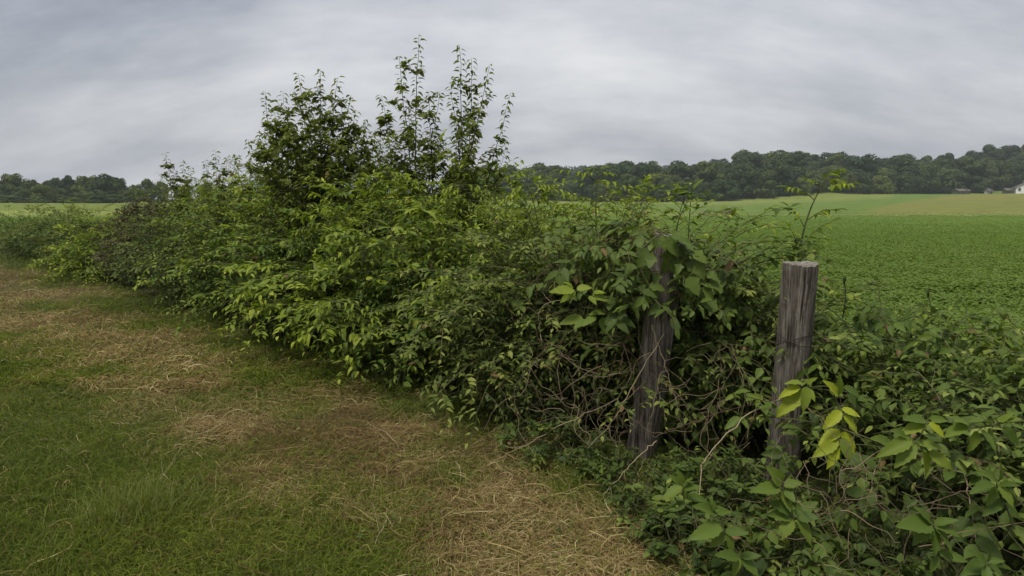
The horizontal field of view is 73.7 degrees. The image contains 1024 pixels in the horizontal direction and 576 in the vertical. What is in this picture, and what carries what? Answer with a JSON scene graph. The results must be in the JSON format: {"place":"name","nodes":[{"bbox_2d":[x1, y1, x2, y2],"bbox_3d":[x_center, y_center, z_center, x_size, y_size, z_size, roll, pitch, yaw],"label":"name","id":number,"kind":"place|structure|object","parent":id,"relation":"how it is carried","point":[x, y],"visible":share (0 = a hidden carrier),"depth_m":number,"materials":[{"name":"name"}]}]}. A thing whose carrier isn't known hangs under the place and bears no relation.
{"place":"outdoors","nodes":[
{"label":"outdoors","id":0,"kind":"place"},
{"bbox_2d":[0,232,1023,575],"bbox_3d":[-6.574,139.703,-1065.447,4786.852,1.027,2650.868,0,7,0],"label":"ground","id":1,"kind":"structure","parent":0,"point":[814,474],"depth_m":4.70,"materials":[{"name":"green plant"}]},
{"bbox_2d":[0,199,94,258],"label":"hedge shrub","id":2,"kind":"object","parent":1,"relation":"on","point":[14,243],"visible":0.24,"depth_m":18.61,"materials":[{"name":"green plant"}]},
{"bbox_2d":[0,198,114,263],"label":"hedge shrub","id":3,"kind":"object","parent":1,"relation":"on","point":[33,246],"visible":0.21,"depth_m":16.80,"materials":[{"name":"green plant"}]},
{"bbox_2d":[23,199,143,269],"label":"hedge shrub","id":4,"kind":"object","parent":1,"relation":"on","point":[53,238],"visible":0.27,"depth_m":14.99,"materials":[{"name":"green plant"}]},
{"bbox_2d":[21,204,151,287],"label":"hedge shrub","id":5,"kind":"object","parent":1,"relation":"on","point":[79,251],"visible":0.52,"depth_m":13.37,"materials":[{"name":"green plant"}]},
{"bbox_2d":[85,197,197,287],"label":"bramble bush","id":6,"kind":"object","parent":1,"relation":"on","point":[130,206],"visible":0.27,"depth_m":12.38,"materials":[{"name":"green plant"}]},
{"bbox_2d":[71,189,236,298],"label":"hedge shrub","id":7,"kind":"object","parent":1,"relation":"on","point":[168,227],"visible":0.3,"depth_m":10.95,"materials":[{"name":"green plant"}]},
{"bbox_2d":[159,152,194,286],"bbox_3d":[-5.509,-1.061,11.420,0.765,2.390,0.565,7,10,44],"label":"sapling","id":8,"kind":"object","parent":1,"relation":"on","point":[179,207],"visible":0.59,"depth_m":11.39,"materials":[{"name":"green plant"}]},
{"bbox_2d":[102,181,264,313],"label":"hedge shrub","id":9,"kind":"object","parent":1,"relation":"on","point":[165,249],"visible":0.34,"depth_m":9.64,"materials":[{"name":"green plant"}]},
{"bbox_2d":[195,150,239,243],"bbox_3d":[-4.532,-0.929,10.549,0.593,2.352,0.837,-7,10,-42],"label":"sapling","id":10,"kind":"object","parent":1,"relation":"on","point":[218,181],"visible":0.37,"depth_m":10.47,"materials":[{"name":"green plant"}]},
{"bbox_2d":[128,172,308,328],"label":"hedge shrub","id":11,"kind":"object","parent":1,"relation":"on","point":[212,286],"visible":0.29,"depth_m":8.46,"materials":[{"name":"green plant"}]},
{"bbox_2d":[131,412,307,446],"bbox_3d":[-2.049,0.970,4.765,1.284,0.094,0.744,0,7,0],"label":"straw heap","id":12,"kind":"object","parent":1,"relation":"on","point":[206,423],"visible":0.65,"depth_m":4.74,"materials":[{"name":"beige plant"}]},
{"bbox_2d":[148,155,292,278],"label":"hedge shrub","id":13,"kind":"object","parent":1,"relation":"on","point":[184,198],"visible":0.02,"depth_m":11.23,"materials":[{"name":"green plant"}]},
{"bbox_2d":[108,438,376,513],"bbox_3d":[-1.517,1.061,3.980,1.450,0.111,1.126,0,7,0],"label":"straw heap","id":14,"kind":"object","parent":1,"relation":"on","point":[260,464],"visible":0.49,"depth_m":3.94,"materials":[{"name":"beige plant"}]},
{"bbox_2d":[231,92,294,290],"bbox_3d":[-3.149,-1.002,8.741,0.927,2.948,0.832,6,10,39],"label":"sapling","id":15,"kind":"object","parent":1,"relation":"on","point":[253,169],"visible":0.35,"depth_m":8.74,"materials":[{"name":"green plant"}]},
{"bbox_2d":[160,179,400,360],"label":"hedge shrub","id":16,"kind":"object","parent":1,"relation":"on","point":[287,247],"visible":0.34,"depth_m":7.35,"materials":[{"name":"green plant"}]},
{"bbox_2d":[190,160,391,292],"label":"hedge shrub","id":17,"kind":"object","parent":1,"relation":"on","point":[236,190],"visible":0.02,"depth_m":9.73,"materials":[{"name":"green plant"}]},
{"bbox_2d":[186,380,414,417],"bbox_3d":[-1.659,0.867,5.523,2.059,0.106,1.245,0,7,0],"label":"straw heap","id":18,"kind":"object","parent":1,"relation":"on","point":[322,391],"visible":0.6,"depth_m":5.51,"materials":[{"name":"beige plant"}]},
{"bbox_2d":[246,69,381,272],"bbox_3d":[-2.424,-1.076,8.425,1.678,3.166,1.427,0,7,0],"label":"sapling","id":19,"kind":"object","parent":1,"relation":"on","point":[302,168],"visible":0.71,"depth_m":8.13,"materials":[{"name":"green plant"}]},
{"bbox_2d":[213,169,470,384],"bbox_3d":[-1.365,0.103,6.772,2.762,2.553,2.760,-6,9,-38],"label":"hedge shrub","id":20,"kind":"object","parent":1,"relation":"on","point":[296,298],"visible":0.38,"depth_m":6.43,"materials":[{"name":"green plant"}]},
{"bbox_2d":[356,172,428,219],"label":"young shoot","id":21,"kind":"object","parent":20,"relation":"attached to","point":[381,180],"visible":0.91,"depth_m":6.73,"materials":[{"name":"green plant"}]},
{"bbox_2d":[0,315,687,575],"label":"ground weeds","id":22,"kind":"object","parent":1,"relation":"on","point":[429,499],"visible":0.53,"depth_m":3.57,"materials":[{"name":"green plant"}]},
{"bbox_2d":[348,119,393,265],"bbox_3d":[-1.633,-0.694,8.001,0.644,2.503,0.768,-4,8,-26],"label":"sapling","id":23,"kind":"object","parent":1,"relation":"on","point":[362,142],"visible":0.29,"depth_m":7.87,"materials":[{"name":"green plant"}]},
{"bbox_2d":[220,412,530,460],"bbox_3d":[-0.730,0.982,4.655,2.382,0.099,1.046,0,7,0],"label":"straw heap","id":24,"kind":"object","parent":1,"relation":"on","point":[389,424],"visible":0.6,"depth_m":4.61,"materials":[{"name":"beige plant"}]},
{"bbox_2d":[277,193,535,403],"bbox_3d":[-0.583,0.228,6.105,2.139,2.142,2.409,5,9,35],"label":"hedge shrub","id":25,"kind":"object","parent":1,"relation":"on","point":[402,364],"visible":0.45,"depth_m":5.73,"materials":[{"name":"green plant"}]},
{"bbox_2d":[292,299,391,348],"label":"young shoot","id":26,"kind":"object","parent":25,"relation":"attached to","point":[328,303],"visible":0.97,"depth_m":5.10,"materials":[{"name":"green plant"}]},
{"bbox_2d":[321,243,407,293],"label":"young shoot","id":27,"kind":"object","parent":25,"relation":"attached to","point":[377,252],"visible":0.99,"depth_m":5.37,"materials":[{"name":"green plant"}]},
{"bbox_2d":[393,199,467,245],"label":"young shoot","id":28,"kind":"object","parent":25,"relation":"attached to","point":[440,209],"visible":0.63,"depth_m":6.03,"materials":[{"name":"green plant"}]},
{"bbox_2d":[369,35,456,262],"bbox_3d":[-1.087,-1.058,7.600,0.933,3.337,0.934,-3,8,-24],"label":"sapling","id":29,"kind":"object","parent":1,"relation":"on","point":[428,159],"visible":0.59,"depth_m":7.44,"materials":[{"name":"green plant"}]},
{"bbox_2d":[311,129,536,312],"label":"hedge shrub","id":30,"kind":"object","parent":1,"relation":"on","point":[348,185],"visible":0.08,"depth_m":7.58,"materials":[{"name":"green plant"}]},
{"bbox_2d":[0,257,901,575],"bbox_3d":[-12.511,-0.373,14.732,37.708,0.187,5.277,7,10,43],"label":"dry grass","id":31,"kind":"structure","parent":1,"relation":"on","point":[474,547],"depth_m":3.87,"materials":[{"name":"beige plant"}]},
{"bbox_2d":[688,496,760,575],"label":"creeper sprig","id":32,"kind":"object","parent":31,"relation":"on","point":[713,530],"visible":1,"depth_m":2.57,"materials":[{"name":"green plant"}]},
{"bbox_2d":[431,45,497,233],"bbox_3d":[-0.584,-0.981,7.494,0.821,3.230,0.829,5,9,33],"label":"sapling","id":33,"kind":"object","parent":1,"relation":"on","point":[460,134],"visible":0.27,"depth_m":7.33,"materials":[{"name":"green plant"}]},
{"bbox_2d":[436,64,514,261],"bbox_3d":[-0.362,-0.816,7.192,0.804,2.969,0.606,-4,9,-31],"label":"sapling","id":34,"kind":"object","parent":1,"relation":"on","point":[469,170],"visible":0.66,"depth_m":7.06,"materials":[{"name":"green plant"}]},
{"bbox_2d":[303,474,648,542],"bbox_3d":[0.117,1.128,3.533,2.324,0.091,0.925,0,7,0],"label":"straw heap","id":35,"kind":"object","parent":1,"relation":"on","point":[526,495],"visible":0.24,"depth_m":3.56,"materials":[{"name":"beige plant"}]},
{"bbox_2d":[369,157,625,329],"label":"hedge shrub","id":36,"kind":"object","parent":1,"relation":"on","point":[433,237],"visible":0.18,"depth_m":6.74,"materials":[{"name":"green plant"}]},
{"bbox_2d":[353,185,647,449],"bbox_3d":[-0.028,0.145,5.270,2.393,1.884,2.635,-6,9,-37],"label":"tangled shrub","id":37,"kind":"object","parent":1,"relation":"on","point":[457,337],"visible":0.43,"depth_m":4.86,"materials":[{"name":"green plant"}]},
{"bbox_2d":[411,272,515,322],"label":"young shoot","id":38,"kind":"object","parent":37,"relation":"attached to","point":[448,285],"visible":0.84,"depth_m":4.57,"materials":[{"name":"green plant"}]},
{"bbox_2d":[495,182,579,232],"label":"young shoot","id":39,"kind":"object","parent":37,"relation":"attached to","point":[516,192],"visible":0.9,"depth_m":5.53,"materials":[{"name":"green plant"}]},
{"bbox_2d":[368,197,718,443],"bbox_3d":[0.188,0.325,4.904,2.482,1.936,1.938,0,7,0],"label":"tangled shrub","id":40,"kind":"object","parent":1,"relation":"on","point":[519,303],"visible":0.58,"depth_m":4.52,"materials":[{"name":"green plant"}]},
{"bbox_2d":[547,165,647,237],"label":"young shoot","id":41,"kind":"object","parent":40,"relation":"attached to","point":[596,182],"visible":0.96,"depth_m":5.23,"materials":[{"name":"green plant"}]},
{"bbox_2d":[488,406,623,482],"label":"weed clump","id":42,"kind":"object","parent":1,"relation":"on","point":[539,451],"visible":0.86,"depth_m":4.11,"materials":[{"name":"green plant"}]},
{"bbox_2d":[454,171,712,361],"bbox_3d":[0.702,0.174,6.285,2.952,2.540,2.876,0,7,0],"label":"hedge shrub","id":43,"kind":"object","parent":1,"relation":"on","point":[475,250],"visible":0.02,"depth_m":6.05,"materials":[{"name":"green plant"}]},
{"bbox_2d":[425,182,505,231],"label":"young shoot","id":44,"kind":"object","parent":43,"relation":"attached to","point":[454,199],"visible":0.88,"depth_m":5.94,"materials":[{"name":"green plant"}]},
{"bbox_2d":[565,442,699,515],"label":"weed clump","id":45,"kind":"object","parent":1,"relation":"on","point":[601,468],"visible":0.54,"depth_m":3.67,"materials":[{"name":"green plant"}]},
{"bbox_2d":[624,233,684,468],"bbox_3d":[0.812,0.548,4.044,0.357,1.752,0.191,2,8,12],"label":"fence post","id":46,"kind":"object","parent":1,"relation":"on","point":[639,438],"visible":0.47,"depth_m":3.96,"materials":[{"name":"grey wood"}]},
{"bbox_2d":[474,293,696,480],"bbox_3d":[0.392,0.672,3.821,1.205,1.237,0.834,0,7,0],"label":"vine tangle","id":47,"kind":"object","parent":46,"relation":"hanging from","point":[574,407],"visible":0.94,"depth_m":3.79,"materials":[{"name":"plant"}]},
{"bbox_2d":[512,218,770,339],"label":"trailing creeper","id":48,"kind":"object","parent":46,"relation":"attached to","point":[601,263],"visible":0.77,"depth_m":3.91,"materials":[{"name":"green plant"}]},
{"bbox_2d":[549,282,628,332],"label":"creeper sprig","id":49,"kind":"object","parent":48,"relation":"attached to","point":[568,292],"visible":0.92,"depth_m":3.79,"materials":[{"name":"green plant"}]},
{"bbox_2d":[620,232,722,300],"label":"hanging vine","id":50,"kind":"object","parent":46,"relation":"hanging from","point":[671,261],"visible":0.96,"depth_m":3.74,"materials":[{"name":"green plant"}]},
{"bbox_2d":[479,184,844,447],"bbox_3d":[1.071,0.361,4.782,2.606,2.175,2.484,0,7,0],"label":"tangled shrub","id":51,"kind":"object","parent":1,"relation":"on","point":[621,408],"visible":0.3,"depth_m":4.31,"materials":[{"name":"green plant"}]},
{"bbox_2d":[490,204,677,366],"bbox_3d":[0.426,-0.009,3.967,1.106,0.972,0.741,0,7,0],"label":"vine tangle","id":52,"kind":"object","parent":51,"relation":"attached to","point":[561,292],"visible":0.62,"depth_m":4.06,"materials":[{"name":"plant"}]},
{"bbox_2d":[603,483,750,554],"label":"weed clump","id":53,"kind":"object","parent":1,"relation":"on","point":[630,496],"visible":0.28,"depth_m":3.26,"materials":[{"name":"green plant"}]},
{"bbox_2d":[662,470,707,528],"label":"creeper sprig","id":54,"kind":"object","parent":1,"relation":"on","point":[679,479],"visible":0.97,"depth_m":2.99,"materials":[{"name":"green plant"}]},
{"bbox_2d":[520,179,862,365],"bbox_3d":[1.427,0.291,5.768,2.989,2.369,2.327,0,7,0],"label":"hedge shrub","id":55,"kind":"object","parent":1,"relation":"on","point":[765,226],"visible":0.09,"depth_m":5.32,"materials":[{"name":"green plant"}]},
{"bbox_2d":[499,226,896,461],"bbox_3d":[1.203,0.465,4.599,2.516,1.749,1.967,5,9,35],"label":"vine mound","id":56,"kind":"object","parent":1,"relation":"on","point":[691,339],"visible":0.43,"depth_m":4.15,"materials":[{"name":"green plant"}]},
{"bbox_2d":[674,306,833,406],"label":"trailing creeper","id":57,"kind":"object","parent":56,"relation":"attached to","point":[758,384],"visible":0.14,"depth_m":4.16,"materials":[{"name":"green plant"}]},
{"bbox_2d":[678,244,867,386],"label":"trailing creeper","id":58,"kind":"object","parent":56,"relation":"attached to","point":[753,341],"visible":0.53,"depth_m":4.02,"materials":[{"name":"green plant"}]},
{"bbox_2d":[765,169,862,261],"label":"young shoot","id":59,"kind":"object","parent":56,"relation":"attached to","point":[842,183],"visible":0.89,"depth_m":3.97,"materials":[{"name":"green plant"}]},
{"bbox_2d":[620,494,786,575],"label":"weed clump","id":60,"kind":"object","parent":1,"relation":"on","point":[658,548],"visible":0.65,"depth_m":2.89,"materials":[{"name":"green plant"}]},
{"bbox_2d":[639,439,780,539],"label":"weed clump","id":61,"kind":"object","parent":1,"relation":"on","point":[722,488],"visible":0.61,"depth_m":3.34,"materials":[{"name":"green plant"}]},
{"bbox_2d":[610,331,840,494],"bbox_3d":[1.236,0.749,3.812,1.208,0.971,0.903,-3,8,-21],"label":"vine tangle","id":62,"kind":"object","parent":1,"relation":"on","point":[718,405],"visible":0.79,"depth_m":3.73,"materials":[{"name":"plant"}]},
{"bbox_2d":[691,399,779,551],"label":"dry vine stem","id":63,"kind":"object","parent":1,"relation":"on","point":[713,450],"visible":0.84,"depth_m":3.22,"materials":[{"name":"brown plant"}]},
{"bbox_2d":[724,389,782,429],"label":"creeper sprig","id":64,"kind":"object","parent":63,"relation":"attached to","point":[733,421],"visible":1,"depth_m":3.40,"materials":[{"name":"green plant"}]},
{"bbox_2d":[692,507,862,575],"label":"weed clump","id":65,"kind":"object","parent":1,"relation":"on","point":[830,568],"visible":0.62,"depth_m":2.75,"materials":[{"name":"green plant"}]},
{"bbox_2d":[752,465,819,556],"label":"creeper sprig","id":66,"kind":"object","parent":1,"relation":"on","point":[783,513],"visible":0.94,"depth_m":2.73,"materials":[{"name":"green plant"}]},
{"bbox_2d":[764,261,817,486],"bbox_3d":[1.560,0.662,3.867,0.217,1.639,0.282,0,7,0],"label":"fence post","id":67,"kind":"object","parent":1,"relation":"on","point":[796,311],"visible":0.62,"depth_m":3.73,"materials":[{"name":"grey wood"}]},
{"bbox_2d":[727,477,870,558],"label":"weed clump","id":68,"kind":"object","parent":1,"relation":"on","point":[805,497],"visible":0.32,"depth_m":3.15,"materials":[{"name":"green plant"}]},
{"bbox_2d":[680,280,942,454],"bbox_3d":[2.027,0.705,4.721,1.819,1.643,2.101,6,10,40],"label":"hedge shrub","id":69,"kind":"object","parent":1,"relation":"on","point":[849,361],"visible":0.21,"depth_m":4.15,"materials":[{"name":"green plant"}]},
{"bbox_2d":[753,542,925,575],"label":"weed clump","id":70,"kind":"object","parent":1,"relation":"on","point":[905,570],"visible":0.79,"depth_m":2.59,"materials":[{"name":"green plant"}]},
{"bbox_2d":[686,395,1001,575],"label":"vine tangle","id":71,"kind":"object","parent":1,"relation":"on","point":[859,470],"visible":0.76,"depth_m":2.73,"materials":[{"name":"plant"}]},
{"bbox_2d":[812,374,859,469],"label":"creeper sprig","id":72,"kind":"object","parent":71,"relation":"attached to","point":[829,443],"visible":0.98,"depth_m":2.83,"materials":[{"name":"green plant"}]},
{"bbox_2d":[733,274,1023,575],"bbox_3d":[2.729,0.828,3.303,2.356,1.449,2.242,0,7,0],"label":"vine mound","id":73,"kind":"object","parent":1,"relation":"on","point":[958,403],"visible":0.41,"depth_m":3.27,"materials":[{"name":"green plant"}]},
{"bbox_2d":[810,297,1023,390],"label":"trailing creeper","id":74,"kind":"object","parent":73,"relation":"on","point":[925,335],"visible":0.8,"depth_m":3.88,"materials":[{"name":"green plant"}]},
{"bbox_2d":[943,412,1023,453],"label":"creeper sprig","id":75,"kind":"object","parent":73,"relation":"attached to","point":[958,427],"visible":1,"depth_m":2.48,"materials":[{"name":"green plant"}]},
{"bbox_2d":[745,358,1023,569],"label":"vine mound","id":76,"kind":"object","parent":1,"relation":"on","point":[970,462],"visible":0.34,"depth_m":3.26,"materials":[{"name":"green plant"}]},
{"bbox_2d":[729,387,1023,564],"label":"trailing creeper","id":77,"kind":"object","parent":76,"relation":"on","point":[983,540],"visible":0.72,"depth_m":2.96,"materials":[{"name":"green plant"}]},
{"bbox_2d":[776,378,898,417],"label":"creeper sprig","id":78,"kind":"object","parent":77,"relation":"attached to","point":[792,393],"visible":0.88,"depth_m":3.38,"materials":[{"name":"green plant"}]},
{"bbox_2d":[895,506,967,575],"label":"creeper sprig","id":79,"kind":"object","parent":77,"relation":"attached to","point":[921,526],"visible":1,"depth_m":2.41,"materials":[{"name":"green plant"}]},
{"bbox_2d":[960,544,1004,575],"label":"creeper sprig","id":80,"kind":"object","parent":77,"relation":"attached to","point":[977,565],"visible":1,"depth_m":2.40,"materials":[{"name":"green plant"}]},
{"bbox_2d":[819,521,1023,575],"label":"weed clump","id":81,"kind":"object","parent":1,"relation":"on","point":[925,554],"visible":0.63,"depth_m":2.81,"materials":[{"name":"green plant"}]},
{"bbox_2d":[842,435,1023,568],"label":"vine tangle","id":82,"kind":"object","parent":1,"relation":"on","point":[932,503],"visible":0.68,"depth_m":2.62,"materials":[{"name":"plant"}]},
{"bbox_2d":[869,414,966,476],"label":"creeper sprig","id":83,"kind":"object","parent":82,"relation":"attached to","point":[903,447],"visible":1,"depth_m":2.54,"materials":[{"name":"green plant"}]},
{"bbox_2d":[969,463,1019,529],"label":"creeper sprig","id":84,"kind":"object","parent":82,"relation":"attached to","point":[995,503],"visible":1,"depth_m":2.42,"materials":[{"name":"green plant"}]},
{"bbox_2d":[0,191,1023,215],"bbox_3d":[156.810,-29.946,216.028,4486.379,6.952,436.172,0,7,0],"label":"meadow","id":85,"kind":"structure","parent":0,"point":[997,202],"depth_m":125.12,"materials":[{"name":"green plant"}]},
{"bbox_2d":[83,173,123,195],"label":"field edge tree","id":86,"kind":"object","parent":85,"relation":"on","point":[109,184],"visible":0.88,"depth_m":193.74,"materials":[{"name":"green plant"}]},
{"bbox_2d":[523,162,558,198],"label":"woodland tree","id":87,"kind":"object","parent":85,"relation":"on","point":[542,170],"visible":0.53,"depth_m":293.55,"materials":[{"name":"green plant"}]},
{"bbox_2d":[588,165,624,201],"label":"woodland tree","id":88,"kind":"object","parent":85,"relation":"on","point":[613,171],"visible":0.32,"depth_m":261.78,"materials":[{"name":"green plant"}]},
{"bbox_2d":[615,162,656,200],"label":"woodland tree","id":89,"kind":"object","parent":85,"relation":"on","point":[640,170],"visible":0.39,"depth_m":256.19,"materials":[{"name":"green plant"}]},
{"bbox_2d":[691,160,727,199],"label":"woodland tree","id":90,"kind":"object","parent":85,"relation":"on","point":[710,172],"visible":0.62,"depth_m":249.68,"materials":[{"name":"green plant"}]},
{"bbox_2d":[707,179,741,200],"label":"woodland tree","id":91,"kind":"object","parent":85,"relation":"on","point":[732,189],"visible":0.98,"depth_m":243.53,"materials":[{"name":"green plant"}]},
{"bbox_2d":[750,169,778,198],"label":"woodland tree","id":92,"kind":"object","parent":85,"relation":"on","point":[766,181],"visible":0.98,"depth_m":251.33,"materials":[{"name":"green plant"}]},
{"bbox_2d":[914,165,941,193],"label":"woodland tree","id":93,"kind":"object","parent":85,"relation":"on","point":[924,175],"visible":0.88,"depth_m":290.75,"materials":[{"name":"green plant"}]},
{"bbox_2d":[0,212,1023,436],"bbox_3d":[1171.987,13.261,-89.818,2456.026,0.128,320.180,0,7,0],"label":"crop field","id":94,"kind":"structure","parent":0,"point":[849,226],"depth_m":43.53,"materials":[{"name":"green plant"}]},
{"bbox_2d":[0,0,1023,198],"label":"sky","id":95,"kind":"structure","parent":0,"point":[88,88],"materials":[{"name":"grey"}]},
{"bbox_2d":[125,187,1012,201],"bbox_3d":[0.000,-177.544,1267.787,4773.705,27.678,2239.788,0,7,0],"label":"hill","id":96,"kind":"structure","parent":0,"point":[789,193],"depth_m":276.68,"materials":[{"name":"green plant"}]},
{"bbox_2d":[663,160,698,189],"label":"woodland tree","id":97,"kind":"object","parent":96,"relation":"on","point":[683,171],"visible":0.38,"depth_m":275.47,"materials":[{"name":"green plant"}]},
{"bbox_2d":[726,161,760,197],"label":"woodland tree","id":98,"kind":"object","parent":96,"relation":"on","point":[743,173],"visible":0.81,"depth_m":253.92,"materials":[{"name":"green plant"}]},
{"bbox_2d":[759,156,798,194],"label":"woodland tree","id":99,"kind":"object","parent":96,"relation":"on","point":[781,166],"visible":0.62,"depth_m":258.20,"materials":[{"name":"green plant"}]},
{"bbox_2d":[843,154,883,192],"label":"woodland tree","id":100,"kind":"object","parent":96,"relation":"on","point":[856,165],"visible":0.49,"depth_m":286.70,"materials":[{"name":"green plant"}]},
{"bbox_2d":[881,155,917,179],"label":"woodland tree","id":101,"kind":"object","parent":96,"relation":"on","point":[898,164],"visible":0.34,"depth_m":300.61,"materials":[{"name":"green plant"}]},
{"bbox_2d":[915,163,965,192],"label":"woodland tree","id":102,"kind":"object","parent":96,"relation":"on","point":[945,176],"visible":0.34,"depth_m":294.48,"materials":[{"name":"green plant"}]},
{"bbox_2d":[951,156,994,191],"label":"woodland tree","id":103,"kind":"object","parent":96,"relation":"on","point":[970,167],"visible":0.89,"depth_m":299.90,"materials":[{"name":"green plant"}]},
{"bbox_2d":[986,161,1011,189],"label":"woodland tree","id":104,"kind":"object","parent":96,"relation":"on","point":[1001,175],"visible":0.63,"depth_m":307.84,"materials":[{"name":"green plant"}]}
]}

